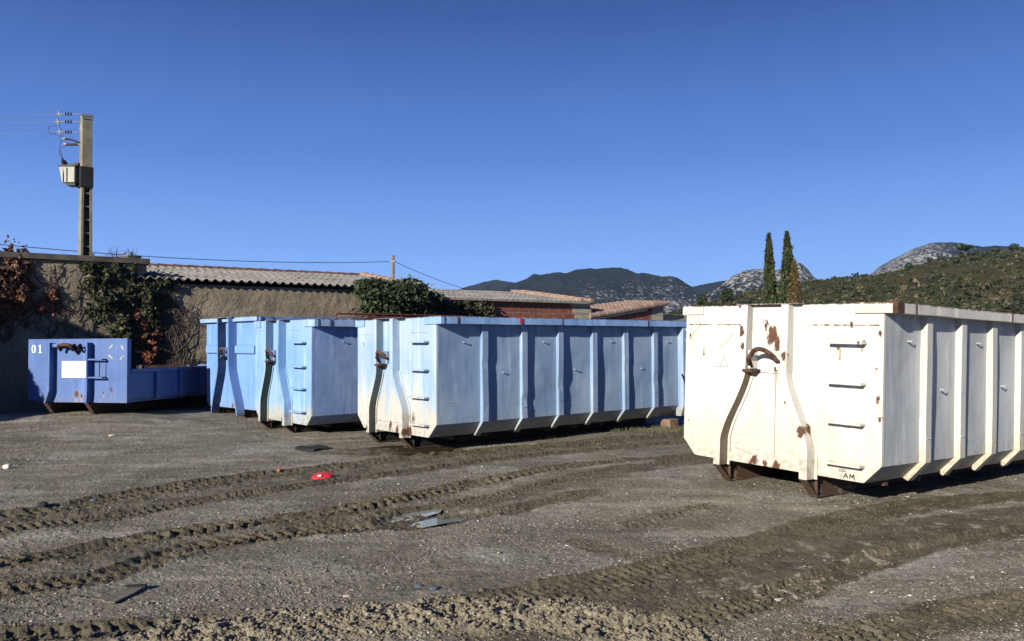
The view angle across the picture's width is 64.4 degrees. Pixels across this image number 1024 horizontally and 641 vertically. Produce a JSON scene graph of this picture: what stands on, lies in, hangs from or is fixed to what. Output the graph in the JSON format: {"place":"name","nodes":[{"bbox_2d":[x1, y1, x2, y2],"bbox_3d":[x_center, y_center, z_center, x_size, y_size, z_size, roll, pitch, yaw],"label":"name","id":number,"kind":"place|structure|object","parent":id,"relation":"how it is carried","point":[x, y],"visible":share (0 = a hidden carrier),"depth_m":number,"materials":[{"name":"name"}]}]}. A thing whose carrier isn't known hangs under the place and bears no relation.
{"place":"outdoors","nodes":[
{"label":"outdoors","id":0,"kind":"place"},
{"bbox_2d":[458,280,516,290],"bbox_3d":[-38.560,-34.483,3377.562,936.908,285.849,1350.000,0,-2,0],"label":"hills","id":1,"kind":"structure","parent":0,"point":[495,285],"depth_m":3356.63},
{"bbox_2d":[0,400,1023,640],"bbox_3d":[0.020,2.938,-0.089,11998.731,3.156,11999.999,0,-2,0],"label":"ground","id":2,"kind":"structure","parent":0,"point":[455,580],"depth_m":6.45,"materials":[{"name":"grey gravel"}]},
{"bbox_2d":[2,463,11,468],"bbox_3d":[-6.363,1.842,10.244,0.099,0.078,0.098,0,-2,-4],"label":"stone","id":3,"kind":"object","parent":2,"relation":"on","point":[7,466],"visible":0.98,"depth_m":10.21,"materials":[{"name":"white stone"}]},
{"bbox_2d":[36,501,47,507],"bbox_3d":[-4.470,1.751,7.739,0.102,0.063,0.116,0,-2,-25],"label":"debris lump","id":4,"kind":"object","parent":2,"relation":"on","point":[42,504],"visible":1,"depth_m":7.70,"materials":[{"name":"grey stone"}]},
{"bbox_2d":[48,111,93,255],"bbox_3d":[-15.250,-2.412,28.017,1.647,9.744,0.664,0,-2,-8],"label":"electricity pole","id":5,"kind":"object","parent":2,"relation":"on","point":[80,175],"visible":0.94,"depth_m":28.05,"materials":[{"name":"concrete"}]},
{"bbox_2d":[0,251,149,412],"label":"plastered building","id":6,"kind":"structure","parent":2,"relation":"on","point":[14,378],"depth_m":19.09,"materials":[{"name":"concrete"}]},
{"bbox_2d":[0,234,73,346],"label":"ivy","id":7,"kind":"object","parent":6,"relation":"attached to","point":[15,294],"visible":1,"depth_m":18.64,"materials":[{"name":"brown plant"}]},
{"bbox_2d":[23,252,108,338],"bbox_3d":[-10.969,-0.476,18.983,3.206,2.448,0.253,1,-2,-35],"label":"ivy","id":8,"kind":"object","parent":6,"relation":"attached to","point":[53,299],"visible":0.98,"depth_m":19.12,"materials":[{"name":"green plant"}]},
{"bbox_2d":[105,245,137,256],"bbox_3d":[-10.156,-1.682,21.143,0.783,0.546,0.018,1,-2,-35],"label":"bare shrub","id":9,"kind":"object","parent":6,"relation":"on","point":[115,255],"visible":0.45,"depth_m":21.09,"materials":[{"name":"plant"}]},
{"bbox_2d":[74,253,187,368],"bbox_3d":[-9.313,-0.177,20.012,2.592,2.968,0.428,1,-2,-35],"label":"ivy","id":10,"kind":"object","parent":6,"relation":"attached to","point":[143,296],"visible":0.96,"depth_m":19.91,"materials":[{"name":"green plant"}]},
{"bbox_2d":[120,252,141,257],"bbox_3d":[-9.707,-1.630,20.723,0.500,0.220,0.500,1,-2,-35],"label":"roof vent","id":11,"kind":"object","parent":6,"relation":"on","point":[134,256],"visible":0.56,"depth_m":20.57,"materials":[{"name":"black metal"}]},
{"bbox_2d":[28,338,206,413],"bbox_3d":[-8.604,1.220,18.878,2.478,1.565,4.485,-1,-2,13],"label":"skip container","id":12,"kind":"object","parent":2,"relation":"on","point":[96,376],"visible":0.88,"depth_m":17.00,"materials":[{"name":"blue metal"}]},
{"bbox_2d":[101,587,142,602],"bbox_3d":[-2.360,1.661,4.933,0.118,0.010,0.317,-1,-2,11],"label":"slate slab","id":13,"kind":"object","parent":2,"relation":"on","point":[120,595],"depth_m":4.89,"materials":[{"name":"grey stone"}]},
{"bbox_2d":[124,584,146,587],"bbox_3d":[-2.354,1.658,5.072,0.138,0.012,0.054,0,-2,-10],"label":"black offcut","id":14,"kind":"object","parent":2,"relation":"on","point":[136,585],"visible":1,"depth_m":5.07,"materials":[{"name":"rubber"}]},
{"bbox_2d":[136,364,190,403],"bbox_3d":[-8.528,1.622,19.883,1.200,1.100,0.630,0,-2,-26],"label":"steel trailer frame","id":15,"kind":"object","parent":2,"relation":"on","point":[155,366],"visible":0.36,"depth_m":19.64,"materials":[{"name":"metal"}]},
{"bbox_2d":[200,316,364,417],"bbox_3d":[-4.267,1.026,19.489,2.630,2.147,5.714,-2,-2,44],"label":"skip container","id":16,"kind":"object","parent":2,"relation":"on","point":[231,348],"visible":0.24,"depth_m":17.38,"materials":[{"name":"blue metal"}]},
{"bbox_2d":[137,263,428,399],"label":"plastered shed","id":17,"kind":"structure","parent":2,"relation":"on","point":[235,292],"depth_m":22.31,"materials":[{"name":"paint"}]},
{"bbox_2d":[128,287,183,364],"bbox_3d":[-8.940,0.383,20.312,1.510,2.498,0.347,1,-2,-35],"label":"ivy","id":18,"kind":"object","parent":17,"relation":"attached to","point":[147,357],"visible":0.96,"depth_m":20.21,"materials":[{"name":"green plant"}]},
{"bbox_2d":[106,288,217,364],"bbox_3d":[-8.538,0.348,20.690,3.396,2.566,0.051,1,-2,-35],"label":"bare vine","id":19,"kind":"object","parent":17,"relation":"attached to","point":[180,360],"visible":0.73,"depth_m":20.69,"materials":[{"name":"brown plant"}]},
{"bbox_2d":[351,274,443,316],"bbox_3d":[-3.256,-0.067,23.817,2.819,2.633,1.936,1,-2,-35],"label":"evergreen bush","id":20,"kind":"object","parent":17,"relation":"attached to","point":[376,295],"visible":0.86,"depth_m":23.26,"materials":[{"name":"green plant"}]},
{"bbox_2d":[254,319,363,432],"bbox_3d":[-2.198,1.034,16.432,5.724,2.027,2.622,1,-2,-41],"label":"skip container","id":21,"kind":"object","parent":2,"relation":"on","point":[306,375],"visible":0.4,"depth_m":14.31,"materials":[{"name":"blue metal"}]},
{"bbox_2d":[334,313,454,319],"bbox_3d":[-2.099,-0.052,17.722,3.560,0.192,0.830,1,-2,-41],"label":"rusty rack","id":22,"kind":"object","parent":21,"relation":"on","point":[371,317],"visible":0.19,"depth_m":17.43,"materials":[{"name":"brown metal"}]},
{"bbox_2d":[295,445,328,451],"bbox_3d":[-2.977,1.898,12.107,0.526,0.040,0.438,-2,-2,35],"label":"plastic sheet","id":23,"kind":"object","parent":2,"relation":"on","point":[313,448],"visible":1,"depth_m":11.99,"materials":[{"name":"black plastic"}]},
{"bbox_2d":[311,472,332,478],"bbox_3d":[-2.169,1.764,9.287,0.240,0.056,0.168,-3,5,-20],"label":"red plastic piece","id":24,"kind":"object","parent":2,"relation":"on","point":[320,475],"visible":0.99,"depth_m":9.25,"materials":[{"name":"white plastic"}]},
{"bbox_2d":[390,255,394,277],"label":"wooden pole","id":25,"kind":"object","parent":2,"relation":"on","point":[392,261],"visible":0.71,"depth_m":40.05,"materials":[{"name":"grey wood"}]},
{"bbox_2d":[0,244,389,262],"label":"telephone cable","id":26,"kind":"object","parent":25,"relation":"attached to","point":[208,259],"visible":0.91,"depth_m":33.52,"materials":[{"name":"black rubber"}]},
{"bbox_2d":[396,262,466,289],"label":"telephone cable","id":27,"kind":"object","parent":25,"relation":"attached to","point":[431,277],"visible":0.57,"depth_m":43.31,"materials":[{"name":"black rubber"}]},
{"bbox_2d":[349,445,455,454],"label":"puddle","id":28,"kind":"object","parent":2,"relation":"on","point":[401,450],"visible":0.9,"depth_m":11.96,"materials":[{"name":"liquid"}]},
{"bbox_2d":[386,509,441,521],"bbox_3d":[-0.881,1.778,7.462,0.282,0.001,0.766,-2,-2,40],"label":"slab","id":29,"kind":"object","parent":2,"relation":"on","point":[430,512],"visible":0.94,"depth_m":7.45,"materials":[{"name":"stone"}]},
{"bbox_2d":[127,594,722,640],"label":"mud clods","id":30,"kind":"object","parent":2,"relation":"on","point":[392,607],"visible":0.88,"depth_m":4.42,"materials":[{"name":"brown soil"}]},
{"bbox_2d":[429,586,437,589],"bbox_3d":[-0.494,1.677,5.096,0.053,0.023,0.058,1,-2,-42],"label":"stone","id":31,"kind":"object","parent":2,"relation":"on","point":[433,587],"visible":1,"depth_m":5.08,"materials":[{"name":"grey stone"}]},
{"bbox_2d":[410,515,477,527],"bbox_3d":[-0.573,1.770,7.224,0.286,0.001,0.810,-2,-2,45],"label":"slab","id":32,"kind":"object","parent":2,"relation":"on","point":[430,522],"visible":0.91,"depth_m":7.15,"materials":[{"name":"concrete"}]},
{"bbox_2d":[428,288,593,318],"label":"brick building","id":33,"kind":"structure","parent":2,"relation":"on","point":[522,304],"depth_m":27.63,"materials":[{"name":"ceramic"}]},
{"bbox_2d":[435,299,496,316],"bbox_3d":[-1.628,0.365,25.371,2.788,2.244,0.796,1,-2,-35],"label":"ivy","id":34,"kind":"object","parent":33,"relation":"attached to","point":[478,309],"visible":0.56,"depth_m":25.39,"materials":[{"name":"green plant"}]},
{"bbox_2d":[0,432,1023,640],"bbox_3d":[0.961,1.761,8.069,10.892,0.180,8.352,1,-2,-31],"label":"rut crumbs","id":35,"kind":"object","parent":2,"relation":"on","point":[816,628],"visible":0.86,"depth_m":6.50,"materials":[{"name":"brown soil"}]},
{"bbox_2d":[355,316,686,448],"bbox_3d":[0.245,0.968,14.004,5.744,1.944,2.636,1,-2,-39],"label":"skip container","id":36,"kind":"object","parent":2,"relation":"on","point":[429,381],"visible":0.99,"depth_m":12.62,"materials":[{"name":"blue metal"}]},
{"bbox_2d":[518,421,683,441],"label":"grass","id":37,"kind":"structure","parent":2,"relation":"on","point":[675,428],"depth_m":14.03,"materials":[{"name":"plant"}]},
{"bbox_2d":[589,300,668,319],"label":"tiled outbuilding","id":38,"kind":"structure","parent":2,"relation":"on","point":[655,310],"depth_m":30.14,"materials":[{"name":"beige tile"}]},
{"bbox_2d":[661,418,677,428],"bbox_3d":[2.860,1.868,14.758,0.240,0.170,0.220,1,-2,-39],"label":"brick block","id":39,"kind":"object","parent":2,"relation":"on","point":[669,422],"depth_m":14.68,"materials":[{"name":"brick"}]},
{"bbox_2d":[663,315,686,320],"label":"garden wall","id":40,"kind":"structure","parent":2,"relation":"on","point":[673,318],"depth_m":31.58,"materials":[{"name":"beige concrete"}]},
{"bbox_2d":[697,294,706,305],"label":"round tree","id":41,"kind":"object","parent":2,"relation":"on","point":[702,300],"visible":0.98,"depth_m":94.74,"materials":[{"name":"green plant"}]},
{"bbox_2d":[720,289,733,305],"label":"round tree","id":42,"kind":"object","parent":2,"relation":"on","point":[726,295],"visible":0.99,"depth_m":89.76,"materials":[{"name":"green plant"}]},
{"bbox_2d":[761,232,777,303],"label":"cypress tree","id":43,"kind":"object","parent":2,"relation":"on","point":[769,293],"visible":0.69,"depth_m":61.90,"materials":[{"name":"green plant"}]},
{"bbox_2d":[779,230,794,302],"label":"cypress tree","id":44,"kind":"object","parent":2,"relation":"on","point":[787,257],"visible":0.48,"depth_m":59.91,"materials":[{"name":"green plant"}]},
{"bbox_2d":[786,258,801,302],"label":"cypress tree","id":45,"kind":"object","parent":2,"relation":"on","point":[793,294],"visible":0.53,"depth_m":57.87,"materials":[{"name":"brown plant"}]},
{"bbox_2d":[683,301,1023,496],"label":"skip container","id":46,"kind":"object","parent":2,"relation":"on","point":[845,398],"visible":1,"depth_m":8.11,"materials":[{"name":"white metal"}]},
{"bbox_2d":[934,276,941,305],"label":"cypress tree","id":47,"kind":"object","parent":2,"relation":"on","point":[937,298],"visible":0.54,"depth_m":129.94,"materials":[{"name":"green plant"}]},
{"bbox_2d":[0,0,1023,289],"label":"sky","id":48,"kind":"structure","parent":0,"point":[466,143],"materials":[{"name":"blue"}]},
{"bbox_2d":[502,267,703,318],"bbox_3d":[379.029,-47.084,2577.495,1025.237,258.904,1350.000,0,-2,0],"label":"hills","id":49,"kind":"structure","parent":0,"point":[605,285],"depth_m":2463.05,"materials":[{"name":"grey stone"}]},
{"bbox_2d":[693,280,726,294],"bbox_3d":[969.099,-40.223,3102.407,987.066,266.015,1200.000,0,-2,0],"label":"hills","id":50,"kind":"structure","parent":0,"point":[706,289],"depth_m":3206.34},
{"bbox_2d":[706,263,817,299],"bbox_3d":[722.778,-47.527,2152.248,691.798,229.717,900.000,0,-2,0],"label":"hills","id":51,"kind":"structure","parent":0,"point":[743,281],"depth_m":2067.35,"materials":[{"name":"grey stone"}]},
{"bbox_2d":[674,251,1023,313],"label":"hill","id":52,"kind":"structure","parent":0,"point":[949,269],"depth_m":254.15,"materials":[{"name":"green plant"}]},
{"bbox_2d":[665,249,1023,315],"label":"scrub","id":53,"kind":"object","parent":52,"relation":"on","point":[920,285],"visible":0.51,"depth_m":240.99,"materials":[{"name":"green plant"}]},
{"bbox_2d":[904,263,912,267],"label":"round tree","id":54,"kind":"object","parent":52,"relation":"on","point":[907,265],"visible":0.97,"depth_m":319.64,"materials":[{"name":"green plant"}]},
{"bbox_2d":[951,257,959,262],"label":"round tree","id":55,"kind":"object","parent":52,"relation":"on","point":[955,260],"visible":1,"depth_m":292.01,"materials":[{"name":"green plant"}]},
{"bbox_2d":[956,243,973,254],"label":"umbrella pine","id":56,"kind":"object","parent":52,"relation":"on","point":[964,247],"visible":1,"depth_m":323.50,"materials":[{"name":"green plant"}]},
{"bbox_2d":[992,246,1000,251],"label":"round tree","id":57,"kind":"object","parent":52,"relation":"on","point":[995,248],"visible":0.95,"depth_m":335.77,"materials":[{"name":"green plant"}]},
{"bbox_2d":[1000,253,1007,258],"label":"round tree","id":58,"kind":"object","parent":52,"relation":"on","point":[1003,256],"visible":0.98,"depth_m":285.31,"materials":[{"name":"green plant"}]},
{"bbox_2d":[1008,243,1019,250],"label":"round tree","id":59,"kind":"object","parent":52,"relation":"on","point":[1013,246],"visible":0.91,"depth_m":338.26,"materials":[{"name":"green plant"}]},
{"bbox_2d":[869,242,1022,274],"bbox_3d":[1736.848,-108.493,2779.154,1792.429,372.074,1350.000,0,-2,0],"label":"hills","id":60,"kind":"structure","parent":0,"point":[921,254],"depth_m":2774.05,"materials":[{"name":"grey stone"}]}
]}

